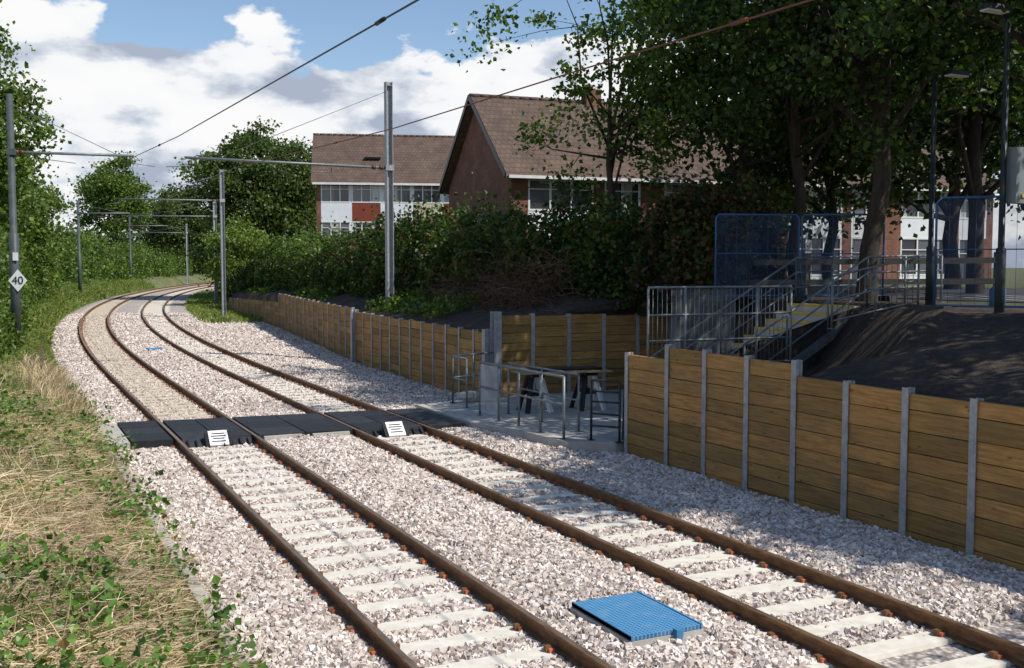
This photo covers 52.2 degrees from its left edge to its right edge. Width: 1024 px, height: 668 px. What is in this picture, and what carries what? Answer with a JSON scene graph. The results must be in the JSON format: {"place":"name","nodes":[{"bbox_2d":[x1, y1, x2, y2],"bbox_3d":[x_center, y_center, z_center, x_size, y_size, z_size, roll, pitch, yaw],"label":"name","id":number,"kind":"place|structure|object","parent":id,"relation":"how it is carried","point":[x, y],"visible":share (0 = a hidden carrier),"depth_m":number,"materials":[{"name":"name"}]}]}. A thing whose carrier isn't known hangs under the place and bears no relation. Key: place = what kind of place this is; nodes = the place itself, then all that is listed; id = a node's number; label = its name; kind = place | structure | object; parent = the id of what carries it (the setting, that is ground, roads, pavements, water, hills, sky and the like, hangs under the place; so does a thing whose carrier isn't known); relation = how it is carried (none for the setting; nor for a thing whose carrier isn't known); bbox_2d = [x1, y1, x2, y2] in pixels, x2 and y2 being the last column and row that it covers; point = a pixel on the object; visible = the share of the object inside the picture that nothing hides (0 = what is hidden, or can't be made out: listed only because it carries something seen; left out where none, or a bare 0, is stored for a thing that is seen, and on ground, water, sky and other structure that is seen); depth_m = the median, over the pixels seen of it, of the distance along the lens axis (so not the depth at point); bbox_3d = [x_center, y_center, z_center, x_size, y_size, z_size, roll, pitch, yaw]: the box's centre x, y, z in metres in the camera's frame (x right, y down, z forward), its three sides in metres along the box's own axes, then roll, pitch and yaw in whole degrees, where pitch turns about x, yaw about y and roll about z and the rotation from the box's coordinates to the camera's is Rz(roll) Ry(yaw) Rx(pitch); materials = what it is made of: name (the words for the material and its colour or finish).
{"place":"outdoors","nodes":[
{"label":"outdoors","id":0,"kind":"place"},
{"bbox_2d":[152,0,812,234],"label":"overhead contact wire","id":1,"kind":"object","parent":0,"point":[739,21],"visible":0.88,"depth_m":13.86,"materials":[{"name":"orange metal"}]},
{"bbox_2d":[0,268,1023,667],"bbox_3d":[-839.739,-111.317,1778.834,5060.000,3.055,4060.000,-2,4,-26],"label":"ground","id":2,"kind":"structure","parent":0,"point":[964,354],"depth_m":19.50,"materials":[{"name":"brown soil"}]},
{"bbox_2d":[0,207,50,303],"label":"lineside hedge","id":3,"kind":"object","parent":2,"relation":"on","point":[24,261],"visible":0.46,"depth_m":54.64,"materials":[{"name":"green plant"}]},
{"bbox_2d":[0,262,59,361],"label":"shrubs","id":4,"kind":"object","parent":2,"relation":"on","point":[7,334],"visible":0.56,"depth_m":37.03,"materials":[{"name":"green plant"}]},
{"bbox_2d":[0,0,71,252],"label":"broadleaf tree","id":5,"kind":"object","parent":2,"relation":"on","point":[24,163],"visible":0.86,"depth_m":51.01,"materials":[{"name":"green plant"}]},
{"bbox_2d":[39,345,43,367],"bbox_3d":[-12.565,0.755,27.912,0.090,0.900,0.090,-2,4,-26],"label":"timber marker post","id":6,"kind":"object","parent":2,"relation":"on","point":[41,351],"visible":0.5,"depth_m":27.86,"materials":[{"name":"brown wood"}]},
{"bbox_2d":[4,160,91,288],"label":"broadleaf tree","id":7,"kind":"object","parent":2,"relation":"on","point":[43,262],"visible":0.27,"depth_m":67.55,"materials":[{"name":"green plant"}]},
{"bbox_2d":[7,347,111,427],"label":"dry reeds","id":8,"kind":"object","parent":2,"relation":"on","point":[55,374],"visible":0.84,"depth_m":23.49,"materials":[{"name":"plant"}]},
{"bbox_2d":[6,93,154,346],"bbox_3d":[-14.278,-3.719,34.820,4.639,8.150,0.400,-2,4,-26],"label":"overhead line mast","id":9,"kind":"object","parent":2,"relation":"on","point":[12,152],"visible":0.9,"depth_m":33.83,"materials":[{"name":"grey metal"}]},
{"bbox_2d":[8,252,26,290],"bbox_3d":[-16.022,-2.004,33.853,0.576,1.270,0.035,-1,4,-8],"label":"speed limit sign","id":10,"kind":"object","parent":9,"relation":"attached to","point":[17,280],"visible":1,"depth_m":33.86,"materials":[{"name":"white metal"}]},
{"bbox_2d":[92,0,418,235],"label":"overhead contact wire","id":11,"kind":"object","parent":9,"relation":"hanging from","point":[380,21],"visible":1,"depth_m":13.94,"materials":[{"name":"black paint"}]},
{"bbox_2d":[25,278,154,344],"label":"grass verge","id":12,"kind":"object","parent":2,"relation":"on","point":[46,319],"depth_m":82.77,"materials":[{"name":"green plant"}]},
{"bbox_2d":[76,200,133,292],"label":"overhead line mast","id":13,"kind":"object","parent":2,"relation":"on","point":[78,213],"visible":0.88,"depth_m":89.50,"materials":[{"name":"grey metal"}]},
{"bbox_2d":[32,222,194,284],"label":"hedgerow left bank","id":14,"kind":"structure","parent":2,"relation":"on","point":[111,268],"depth_m":125.25,"materials":[{"name":"green plant"}]},
{"bbox_2d":[66,150,160,260],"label":"broadleaf tree","id":15,"kind":"object","parent":2,"relation":"on","point":[111,187],"visible":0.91,"depth_m":166.67,"materials":[{"name":"green plant"}]},
{"bbox_2d":[0,373,271,667],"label":"ivy and bramble","id":16,"kind":"object","parent":2,"relation":"on","point":[22,640],"visible":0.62,"depth_m":8.61,"materials":[{"name":"green plant"}]},
{"bbox_2d":[0,327,272,667],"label":"grass verge","id":17,"kind":"object","parent":2,"relation":"on","point":[34,341],"depth_m":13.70,"materials":[{"name":"plant"}]},
{"bbox_2d":[128,217,167,277],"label":"overhead line mast","id":18,"kind":"object","parent":2,"relation":"on","point":[130,256],"visible":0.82,"depth_m":129.00,"materials":[{"name":"grey metal"}]},
{"bbox_2d":[66,383,241,644],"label":"bramble shoots","id":19,"kind":"object","parent":2,"relation":"on","point":[216,579],"visible":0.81,"depth_m":12.65,"materials":[{"name":"green plant"}]},
{"bbox_2d":[64,371,247,666],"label":"concrete kerb","id":20,"kind":"structure","parent":2,"relation":"on","point":[197,583],"depth_m":11.33,"materials":[{"name":"grey concrete"}]},
{"bbox_2d":[135,181,212,262],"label":"broadleaf tree","id":21,"kind":"object","parent":2,"relation":"on","point":[166,241],"visible":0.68,"depth_m":185.54,"materials":[{"name":"green plant"}]},
{"bbox_2d":[48,221,314,273],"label":"distant treeline","id":22,"kind":"object","parent":2,"relation":"on","point":[197,263],"visible":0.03,"depth_m":197.46,"materials":[{"name":"green plant"}]},
{"bbox_2d":[183,290,261,322],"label":"grass verge","id":23,"kind":"object","parent":2,"relation":"on","point":[202,305],"depth_m":71.27,"materials":[{"name":"green plant"}]},
{"bbox_2d":[115,202,218,302],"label":"overhead line mast","id":24,"kind":"object","parent":23,"relation":"on","point":[214,229],"visible":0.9,"depth_m":84.58,"materials":[{"name":"metal"}]},
{"bbox_2d":[109,170,228,316],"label":"overhead line mast","id":25,"kind":"object","parent":23,"relation":"on","point":[221,200],"visible":0.91,"depth_m":64.69,"materials":[{"name":"metal"}]},
{"bbox_2d":[191,208,280,291],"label":"yellow green shrub tree","id":26,"kind":"object","parent":2,"relation":"on","point":[243,243],"visible":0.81,"depth_m":81.72,"materials":[{"name":"green plant"}]},
{"bbox_2d":[168,115,316,262],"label":"broadleaf tree","id":27,"kind":"object","parent":2,"relation":"on","point":[268,179],"visible":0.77,"depth_m":91.64,"materials":[{"name":"green plant"}]},
{"bbox_2d":[229,297,275,325],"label":"steel posts","id":28,"kind":"object","parent":2,"relation":"on","point":[254,307],"visible":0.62,"depth_m":64.82,"materials":[{"name":"grey metal"}]},
{"bbox_2d":[229,298,278,326],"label":"timber boards","id":29,"kind":"object","parent":2,"relation":"on","point":[263,310],"visible":0.73,"depth_m":63.08,"materials":[{"name":"brown wood"}]},
{"bbox_2d":[204,221,316,301],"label":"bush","id":30,"kind":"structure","parent":2,"relation":"on","point":[232,288],"depth_m":89.00,"materials":[{"name":"plant"}]},
{"bbox_2d":[241,135,316,239],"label":"broadleaf tree","id":31,"kind":"object","parent":2,"relation":"on","point":[313,212],"visible":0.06,"depth_m":96.73,"materials":[{"name":"green plant"}]},
{"bbox_2d":[166,81,393,302],"bbox_3d":[-7.773,-4.775,36.049,7.938,8.300,0.500,-2,4,-26],"label":"overhead line mast","id":32,"kind":"object","parent":2,"relation":"on","point":[388,167],"visible":0.88,"depth_m":37.53,"materials":[{"name":"metal"}]},
{"bbox_2d":[254,211,358,291],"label":"garden hedge","id":33,"kind":"object","parent":2,"relation":"on","point":[300,243],"visible":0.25,"depth_m":61.27,"materials":[{"name":"green plant"}]},
{"bbox_2d":[279,294,350,358],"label":"timber boards","id":34,"kind":"object","parent":2,"relation":"on","point":[302,313],"visible":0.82,"depth_m":45.41,"materials":[{"name":"brown wood"}]},
{"bbox_2d":[278,293,354,357],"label":"steel posts","id":35,"kind":"object","parent":2,"relation":"on","point":[317,320],"visible":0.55,"depth_m":45.61,"materials":[{"name":"grey metal"}]},
{"bbox_2d":[245,282,488,319],"bbox_3d":[-9.420,-2.026,50.977,2.089,1.319,42.902,-1,4,-22],"label":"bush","id":36,"kind":"object","parent":2,"relation":"on","point":[406,302],"visible":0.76,"depth_m":35.78,"materials":[{"name":"green plant"}]},
{"bbox_2d":[316,185,448,235],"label":"walls","id":37,"kind":"structure","parent":2,"relation":"on","point":[351,211],"depth_m":70.00,"materials":[{"name":"white paint"}]},
{"bbox_2d":[311,133,454,185],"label":"roof","id":38,"kind":"structure","parent":37,"relation":"on","point":[419,160],"depth_m":71.91,"materials":[{"name":"brown tile"}]},
{"bbox_2d":[321,185,448,239],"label":"windows","id":39,"kind":"structure","parent":37,"relation":"attached to","point":[360,193],"depth_m":70.06,"materials":[{"name":"white paint"}]},
{"bbox_2d":[356,312,481,392],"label":"timber boards","id":40,"kind":"object","parent":2,"relation":"on","point":[451,348],"visible":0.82,"depth_m":31.59,"materials":[{"name":"brown wood"}]},
{"bbox_2d":[350,309,489,392],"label":"steel posts","id":41,"kind":"object","parent":2,"relation":"on","point":[485,342],"visible":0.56,"depth_m":31.43,"materials":[{"name":"grey metal"}]},
{"bbox_2d":[234,155,788,315],"bbox_3d":[-7.460,-3.970,51.280,6.815,5.154,57.226,-2,4,-26],"label":"ivy hedge","id":42,"kind":"object","parent":2,"relation":"on","point":[355,263],"visible":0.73,"depth_m":33.50,"materials":[{"name":"green plant"}]},
{"bbox_2d":[414,233,610,315],"bbox_3d":[-0.511,-1.236,31.913,3.909,4.037,10.368,-2,4,-26],"label":"dead branch pile","id":43,"kind":"object","parent":2,"relation":"on","point":[498,292],"visible":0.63,"depth_m":30.20,"materials":[{"name":"plant"}]},
{"bbox_2d":[51,284,1023,667],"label":"track ballast bed","id":44,"kind":"object","parent":2,"relation":"on","point":[1010,630],"visible":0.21,"depth_m":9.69,"materials":[{"name":"grey gravel"}]},
{"bbox_2d":[146,347,162,350],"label":"blue pit cover","id":45,"kind":"object","parent":44,"relation":"on","point":[160,348],"visible":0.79,"depth_m":41.90,"materials":[{"name":"plastic"}]},
{"bbox_2d":[135,224,188,283],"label":"overhead line mast","id":46,"kind":"object","parent":44,"relation":"on","point":[186,233],"visible":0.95,"depth_m":149.26,"materials":[{"name":"metal"}]},
{"bbox_2d":[100,408,464,448],"bbox_3d":[-4.879,2.041,21.856,7.454,0.304,3.021,-1,4,-20],"label":"rubber foot crossing","id":47,"kind":"object","parent":44,"relation":"on","point":[190,433],"visible":0.87,"depth_m":21.66,"materials":[{"name":"rubber"}]},
{"bbox_2d":[204,430,232,447],"bbox_3d":[-5.652,2.021,20.117,0.500,0.298,0.293,-2,4,-26],"label":"anti trespass label","id":48,"kind":"object","parent":47,"relation":"on","point":[218,437],"visible":0.99,"depth_m":20.09,"materials":[{"name":"white paint"}]},
{"bbox_2d":[381,421,408,437],"bbox_3d":[-2.371,1.948,21.260,0.500,0.298,0.293,-2,4,-26],"label":"anti trespass label","id":49,"kind":"object","parent":47,"relation":"on","point":[396,428],"visible":0.99,"depth_m":21.23,"materials":[{"name":"white paint"}]},
{"bbox_2d":[72,282,614,667],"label":"railway track","id":50,"kind":"structure","parent":44,"relation":"on","point":[527,623],"depth_m":12.33,"materials":[{"name":"concrete"}]},
{"bbox_2d":[138,284,1023,667],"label":"railway track","id":51,"kind":"structure","parent":44,"relation":"on","point":[998,652],"depth_m":12.21,"materials":[{"name":"concrete"}]},
{"bbox_2d":[571,591,703,647],"bbox_3d":[1.191,2.767,9.995,0.800,0.205,1.150,-2,4,-26],"label":"blue pit cover","id":52,"kind":"object","parent":44,"relation":"on","point":[638,618],"visible":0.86,"depth_m":9.85,"materials":[{"name":"plastic"}]},
{"bbox_2d":[490,311,676,397],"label":"steel posts","id":53,"kind":"object","parent":2,"relation":"on","point":[496,332],"visible":0.49,"depth_m":26.86,"materials":[{"name":"grey metal"}]},
{"bbox_2d":[502,314,666,395],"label":"timber boards","id":54,"kind":"object","parent":2,"relation":"on","point":[515,345],"visible":0.66,"depth_m":27.41,"materials":[{"name":"brown wood"}]},
{"bbox_2d":[445,0,727,229],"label":"slender tree","id":55,"kind":"object","parent":2,"relation":"on","point":[631,71],"visible":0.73,"depth_m":29.40,"materials":[{"name":"green plant"}]},
{"bbox_2d":[624,352,632,453],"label":"steel posts","id":56,"kind":"object","parent":2,"relation":"on","point":[626,405],"visible":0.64,"depth_m":19.41,"materials":[{"name":"grey metal"}]},
{"bbox_2d":[628,354,664,463],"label":"timber boards","id":57,"kind":"object","parent":2,"relation":"on","point":[645,408],"visible":0.79,"depth_m":18.85,"materials":[{"name":"brown wood"}]},
{"bbox_2d":[617,152,786,314],"bbox_3d":[5.090,-2.637,27.328,3.423,4.344,3.591,3,5,40],"label":"russet climber hedge","id":58,"kind":"object","parent":2,"relation":"on","point":[740,238],"visible":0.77,"depth_m":26.60,"materials":[{"name":"green plant"}]},
{"bbox_2d":[647,285,792,362],"bbox_3d":[4.078,-0.053,20.354,3.345,1.774,0.131,-1,4,-21],"label":"guard rail fence","id":59,"kind":"object","parent":2,"relation":"on","point":[721,314],"visible":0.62,"depth_m":20.34,"materials":[{"name":"metal"}]},
{"bbox_2d":[449,113,993,278],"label":"walls","id":60,"kind":"structure","parent":2,"relation":"on","point":[477,159],"depth_m":45.76,"materials":[{"name":"red brick"}]},
{"bbox_2d":[438,85,999,193],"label":"roof","id":61,"kind":"structure","parent":60,"relation":"on","point":[498,121],"depth_m":43.48,"materials":[{"name":"brown tile"}]},
{"bbox_2d":[528,179,986,278],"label":"windows","id":62,"kind":"structure","parent":60,"relation":"attached to","point":[540,194],"depth_m":45.78,"materials":[{"name":"white paint"}]},
{"bbox_2d":[564,0,893,196],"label":"broadleaf tree","id":63,"kind":"object","parent":2,"relation":"on","point":[728,149],"visible":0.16,"depth_m":31.43,"materials":[{"name":"green plant"}]},
{"bbox_2d":[668,348,790,502],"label":"timber boards","id":64,"kind":"object","parent":2,"relation":"on","point":[769,405],"visible":0.94,"depth_m":16.66,"materials":[{"name":"brown wood"}]},
{"bbox_2d":[664,344,802,502],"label":"steel posts","id":65,"kind":"object","parent":2,"relation":"on","point":[796,368],"visible":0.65,"depth_m":16.32,"materials":[{"name":"grey metal"}]},
{"bbox_2d":[702,213,805,301],"bbox_3d":[5.699,-1.778,24.275,2.450,2.027,0.740,0,4,-5],"label":"temporary fence","id":66,"kind":"object","parent":2,"relation":"on","point":[798,297],"visible":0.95,"depth_m":24.25,"materials":[{"name":"metal"}]},
{"bbox_2d":[728,173,827,258],"bbox_3d":[9.381,-3.670,38.031,4.058,4.843,4.980,0,4,3],"label":"tree","id":67,"kind":"object","parent":2,"relation":"on","point":[786,203],"visible":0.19,"depth_m":37.67,"materials":[{"name":"green plant"}]},
{"bbox_2d":[722,303,858,378],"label":"yellow edged stairs","id":68,"kind":"structure","parent":2,"relation":"on","point":[801,311],"depth_m":23.03,"materials":[{"name":"concrete"}]},
{"bbox_2d":[650,255,858,356],"bbox_3d":[5.646,-0.079,23.911,6.660,3.474,0.120,-2,4,-26],"label":"stair handrail","id":69,"kind":"object","parent":68,"relation":"attached to","point":[759,283],"visible":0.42,"depth_m":23.96,"materials":[{"name":"metal"}]},
{"bbox_2d":[728,254,942,362],"bbox_3d":[6.627,0.048,21.912,6.660,3.474,0.120,-2,4,-26],"label":"stair handrail","id":70,"kind":"object","parent":68,"relation":"attached to","point":[827,286],"visible":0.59,"depth_m":21.98,"materials":[{"name":"metal"}]},
{"bbox_2d":[600,0,990,294],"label":"broadleaf tree","id":71,"kind":"object","parent":2,"relation":"on","point":[795,120],"visible":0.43,"depth_m":25.54,"materials":[{"name":"green plant"}]},
{"bbox_2d":[691,19,956,288],"bbox_3d":[11.808,-6.964,38.128,10.274,11.404,10.473,1,4,12],"label":"broadleaf tree","id":72,"kind":"object","parent":2,"relation":"on","point":[718,174],"visible":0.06,"depth_m":36.98,"materials":[{"name":"green plant"}]},
{"bbox_2d":[628,0,1023,301],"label":"broadleaf tree","id":73,"kind":"object","parent":2,"relation":"on","point":[875,221],"visible":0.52,"depth_m":23.92,"materials":[{"name":"green plant"}]},
{"bbox_2d":[800,214,897,301],"bbox_3d":[7.677,-1.777,24.270,2.424,2.027,0.724,0,4,5],"label":"temporary fence","id":74,"kind":"object","parent":2,"relation":"on","point":[885,298],"visible":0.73,"depth_m":24.25,"materials":[{"name":"metal"}]},
{"bbox_2d":[749,252,995,299],"bbox_3d":[8.750,-1.379,25.631,6.131,1.250,0.210,1,4,11],"label":"timber post and rail fence","id":75,"kind":"object","parent":2,"relation":"on","point":[806,277],"visible":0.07,"depth_m":25.61,"materials":[{"name":"brown wood"}]},
{"bbox_2d":[827,255,919,328],"bbox_3d":[7.281,-0.841,20.927,1.956,1.473,0.153,0,4,-7],"label":"crowd barrier","id":76,"kind":"object","parent":2,"relation":"on","point":[875,289],"visible":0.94,"depth_m":20.91,"materials":[{"name":"metal"}]},
{"bbox_2d":[757,3,1023,293],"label":"broadleaf tree","id":77,"kind":"object","parent":2,"relation":"on","point":[977,130],"visible":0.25,"depth_m":29.90,"materials":[{"name":"green plant"}]},
{"bbox_2d":[776,23,1023,288],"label":"broadleaf tree","id":78,"kind":"object","parent":2,"relation":"on","point":[954,175],"visible":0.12,"depth_m":36.34,"materials":[{"name":"green plant"}]},
{"bbox_2d":[779,288,1023,301],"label":"car park","id":79,"kind":"structure","parent":2,"relation":"on","point":[1016,294],"depth_m":29.31,"materials":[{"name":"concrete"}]},
{"bbox_2d":[795,376,1023,571],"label":"timber boards","id":80,"kind":"object","parent":2,"relation":"on","point":[937,469],"visible":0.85,"depth_m":13.27,"materials":[{"name":"brown wood"}]},
{"bbox_2d":[840,380,983,554],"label":"steel posts","id":81,"kind":"object","parent":2,"relation":"on","point":[972,453],"visible":0.64,"depth_m":13.43,"materials":[{"name":"grey metal"}]},
{"bbox_2d":[806,0,1023,93],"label":"broadleaf tree","id":82,"kind":"object","parent":2,"relation":"on","point":[967,8],"visible":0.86,"depth_m":19.47,"materials":[{"name":"green plant"}]},
{"bbox_2d":[925,69,970,304],"bbox_3d":[8.981,-2.904,21.560,0.895,5.010,0.295,-2,4,-26],"label":"street lamp","id":83,"kind":"object","parent":2,"relation":"on","point":[930,247],"visible":0.9,"depth_m":21.42,"materials":[{"name":"metal"}]},
{"bbox_2d":[915,195,1023,311],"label":"temporary fence","id":84,"kind":"object","parent":2,"relation":"on","point":[925,308],"visible":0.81,"depth_m":19.11,"materials":[{"name":"metal"}]},
{"bbox_2d":[989,285,1005,305],"bbox_3d":[9.377,-0.736,20.177,0.300,0.560,0.300,-2,4,-26],"label":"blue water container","id":85,"kind":"object","parent":2,"relation":"on","point":[991,296],"visible":0.16,"depth_m":20.12,"materials":[{"name":"blue plastic"}]},
{"bbox_2d":[977,2,1023,312],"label":"street lamp","id":86,"kind":"object","parent":2,"relation":"on","point":[1011,190],"visible":0.85,"depth_m":17.84,"materials":[{"name":"metal"}]},
{"bbox_2d":[0,0,1023,267],"label":"sky","id":87,"kind":"structure","parent":0,"point":[127,75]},
{"bbox_2d":[416,389,623,452],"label":"concrete path","id":88,"kind":"structure","parent":0,"point":[605,438],"depth_m":22.50,"materials":[{"name":"grey concrete"}]},
{"bbox_2d":[450,355,468,407],"bbox_3d":[-1.242,1.119,24.763,0.126,1.174,1.078,-2,4,-23],"label":"pedestrian barrier","id":89,"kind":"object","parent":88,"relation":"on","point":[453,377],"visible":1,"depth_m":24.61,"materials":[{"name":"metal"}]},
{"bbox_2d":[454,352,495,397],"bbox_3d":[-0.955,1.058,25.709,0.155,1.174,1.548,3,5,43],"label":"pedestrian barrier","id":90,"kind":"object","parent":88,"relation":"on","point":[473,374],"visible":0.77,"depth_m":25.70,"materials":[{"name":"metal"}]},
{"bbox_2d":[456,390,494,401],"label":"loose concrete blocks","id":91,"kind":"object","parent":88,"relation":"on","point":[473,396],"depth_m":25.40,"materials":[{"name":"grey concrete"}]},
{"bbox_2d":[477,361,567,438],"bbox_3d":[0.140,1.300,21.492,0.125,1.228,3.678,-2,4,-28],"label":"pedestrian barrier","id":92,"kind":"object","parent":88,"relation":"on","point":[484,380],"visible":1,"depth_m":21.55,"materials":[{"name":"metal"}]},
{"bbox_2d":[505,362,582,431],"bbox_3d":[0.625,1.289,22.092,0.126,1.174,3.030,-2,4,-29],"label":"pedestrian barrier","id":93,"kind":"object","parent":88,"relation":"on","point":[553,370],"visible":0.87,"depth_m":22.02,"materials":[{"name":"metal"}]},
{"bbox_2d":[510,366,612,413],"bbox_3d":[1.133,1.270,23.958,2.200,0.976,0.800,-1,4,-18],"label":"trestle workbench","id":94,"kind":"object","parent":88,"relation":"on","point":[588,372],"visible":0.72,"depth_m":23.88,"materials":[{"name":"grey metal"}]},
{"bbox_2d":[587,379,623,442],"bbox_3d":[1.758,1.444,19.673,0.738,1.174,0.168,2,4,26],"label":"pedestrian barrier","id":95,"kind":"object","parent":88,"relation":"on","point":[610,402],"visible":1,"depth_m":19.63,"materials":[{"name":"metal"}]}
]}

